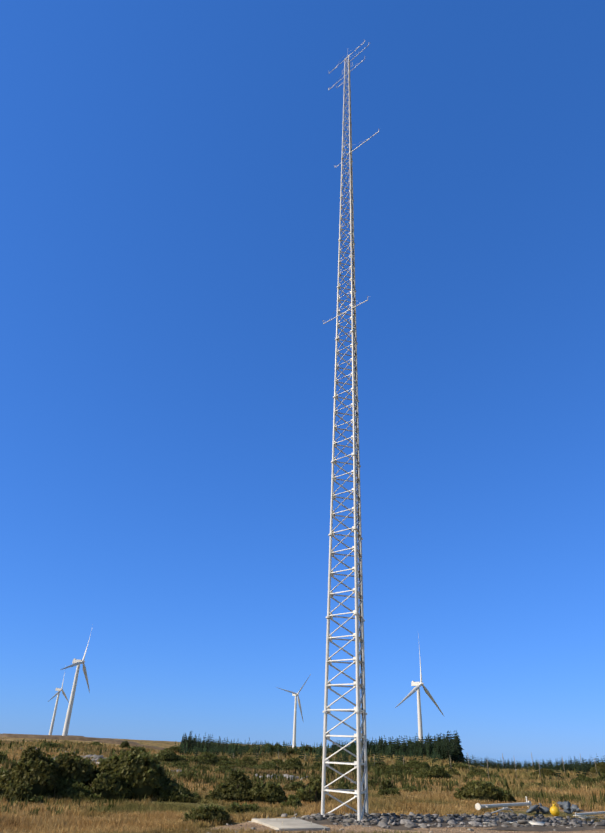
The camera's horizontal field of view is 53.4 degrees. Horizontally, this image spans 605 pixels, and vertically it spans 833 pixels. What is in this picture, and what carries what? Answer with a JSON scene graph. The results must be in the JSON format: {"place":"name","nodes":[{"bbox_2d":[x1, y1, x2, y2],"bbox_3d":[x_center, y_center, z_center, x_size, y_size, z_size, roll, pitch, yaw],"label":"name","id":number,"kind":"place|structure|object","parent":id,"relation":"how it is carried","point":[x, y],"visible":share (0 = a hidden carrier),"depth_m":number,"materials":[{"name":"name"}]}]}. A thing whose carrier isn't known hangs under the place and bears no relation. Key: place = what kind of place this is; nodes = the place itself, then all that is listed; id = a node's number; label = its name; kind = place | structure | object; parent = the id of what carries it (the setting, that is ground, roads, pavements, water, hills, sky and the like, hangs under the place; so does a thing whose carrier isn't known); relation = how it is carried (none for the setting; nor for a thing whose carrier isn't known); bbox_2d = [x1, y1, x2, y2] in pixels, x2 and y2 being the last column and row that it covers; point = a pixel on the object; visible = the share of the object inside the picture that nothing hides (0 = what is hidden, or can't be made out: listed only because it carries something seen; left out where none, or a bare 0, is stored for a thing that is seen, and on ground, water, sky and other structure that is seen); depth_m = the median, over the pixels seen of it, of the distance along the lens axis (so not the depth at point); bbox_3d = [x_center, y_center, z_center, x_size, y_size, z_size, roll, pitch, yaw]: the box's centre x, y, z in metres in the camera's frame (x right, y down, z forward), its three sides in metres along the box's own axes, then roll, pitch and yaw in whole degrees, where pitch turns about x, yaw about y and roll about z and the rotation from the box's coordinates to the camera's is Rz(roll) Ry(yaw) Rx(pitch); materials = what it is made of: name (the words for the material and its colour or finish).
{"place":"outdoors","nodes":[
{"label":"outdoors","id":0,"kind":"place"},
{"bbox_2d":[0,733,165,749],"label":"hill","id":1,"kind":"structure","parent":0,"point":[92,739],"depth_m":550.36,"materials":[{"name":"plant"}]},
{"bbox_2d":[48,666,68,734],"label":"wind turbine","id":2,"kind":"object","parent":1,"relation":"on","point":[59,690],"visible":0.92,"depth_m":1002.55,"materials":[{"name":"white metal"}]},
{"bbox_2d":[60,630,91,735],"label":"wind turbine","id":3,"kind":"object","parent":1,"relation":"on","point":[75,662],"visible":0.9,"depth_m":607.11,"materials":[{"name":"white metal"}]},
{"bbox_2d":[0,737,604,832],"bbox_3d":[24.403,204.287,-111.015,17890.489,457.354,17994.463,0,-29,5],"label":"terrain","id":4,"kind":"structure","parent":0,"point":[167,744],"depth_m":49.99,"materials":[{"name":"brown plant"}]},
{"bbox_2d":[20,748,356,782],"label":"rocks","id":5,"kind":"object","parent":4,"relation":"on","point":[98,757],"visible":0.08,"depth_m":97.42,"materials":[{"name":"grey stone"}]},
{"bbox_2d":[276,674,310,747],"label":"wind turbine","id":6,"kind":"object","parent":4,"relation":"on","point":[296,695],"visible":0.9,"depth_m":898.43,"materials":[{"name":"white metal"}]},
{"bbox_2d":[0,740,604,823],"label":"bushes","id":7,"kind":"object","parent":4,"relation":"on","point":[61,776],"depth_m":47.01,"materials":[{"name":"green plant"}]},
{"bbox_2d":[0,738,604,832],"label":"moor grass tussocks","id":8,"kind":"object","parent":4,"relation":"on","point":[57,815],"visible":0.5,"depth_m":52.17,"materials":[{"name":"plant"}]},
{"bbox_2d":[174,730,604,777],"bbox_3d":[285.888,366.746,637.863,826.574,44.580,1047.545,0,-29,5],"label":"spruce forest","id":9,"kind":"object","parent":4,"relation":"on","point":[422,747],"depth_m":395.31,"materials":[{"name":"green plant"}]},
{"bbox_2d":[211,809,604,832],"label":"gravel ground","id":10,"kind":"structure","parent":4,"relation":"on","point":[259,827],"depth_m":35.57,"materials":[{"name":"gravel"}]},
{"bbox_2d":[248,816,329,830],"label":"concrete slab","id":11,"kind":"structure","parent":10,"relation":"on","point":[291,824],"depth_m":34.89,"materials":[{"name":"beige concrete"}]},
{"bbox_2d":[483,803,593,825],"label":"white sheet offcuts","id":12,"kind":"object","parent":10,"relation":"on","point":[537,823],"visible":0.48,"depth_m":39.94,"materials":[{"name":"white plastic"}]},
{"bbox_2d":[475,796,604,816],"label":"pipe","id":13,"kind":"object","parent":10,"relation":"on","point":[505,806],"visible":0.83,"depth_m":47.50,"materials":[{"name":"grey metal"}]},
{"bbox_2d":[526,801,582,813],"bbox_3d":[21.009,31.579,48.412,3.221,0.814,9.125,-18,-34,32],"label":"tarpaulin heap","id":14,"kind":"object","parent":10,"relation":"on","point":[568,807],"visible":1,"depth_m":47.35,"materials":[{"name":"grey plastic"}]},
{"bbox_2d":[550,801,559,815],"bbox_3d":[18.914,29.434,45.125,0.740,0.980,0.720,0,-29,5],"label":"yellow buoy","id":15,"kind":"object","parent":10,"relation":"on","point":[554,810],"visible":0.98,"depth_m":44.85,"materials":[{"name":"plastic"}]},
{"bbox_2d":[233,753,596,778],"bbox_3d":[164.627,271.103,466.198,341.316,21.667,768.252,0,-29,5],"label":"timber stakes","id":16,"kind":"object","parent":4,"relation":"on","point":[468,762],"visible":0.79,"depth_m":227.60,"materials":[{"name":"brown wood"}]},
{"bbox_2d":[395,636,443,740],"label":"wind turbine","id":17,"kind":"object","parent":4,"relation":"on","point":[414,690],"visible":0.83,"depth_m":585.37,"materials":[{"name":"white metal"}]},
{"bbox_2d":[0,0,604,769],"label":"sky","id":18,"kind":"structure","parent":0,"point":[170,183],"materials":[{"name":"blue"}]},
{"bbox_2d":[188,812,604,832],"bbox_3d":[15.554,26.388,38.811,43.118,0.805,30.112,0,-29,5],"label":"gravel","id":19,"kind":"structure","parent":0,"point":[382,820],"depth_m":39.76,"materials":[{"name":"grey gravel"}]},
{"bbox_2d":[296,815,604,831],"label":"rocks","id":20,"kind":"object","parent":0,"point":[498,827],"depth_m":38.25,"materials":[{"name":"grey stone"}]},
{"bbox_2d":[321,40,378,820],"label":"lattice tower","id":21,"kind":"structure","parent":20,"relation":"on","point":[357,711],"depth_m":47.54,"materials":[{"name":"metal"}]},
{"bbox_2d":[349,74,362,812],"bbox_3d":[4.962,-10.378,58.503,1.123,82.600,0.359,-27,-40,42],"label":"ladder","id":22,"kind":"object","parent":21,"relation":"attached to","point":[357,526],"visible":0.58,"depth_m":46.58,"materials":[{"name":"grey metal"}]},
{"bbox_2d":[349,60,364,812],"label":"mast cables","id":23,"kind":"object","parent":21,"relation":"attached to","point":[358,515],"visible":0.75,"depth_m":47.99,"materials":[{"name":"grey metal"}]}
]}

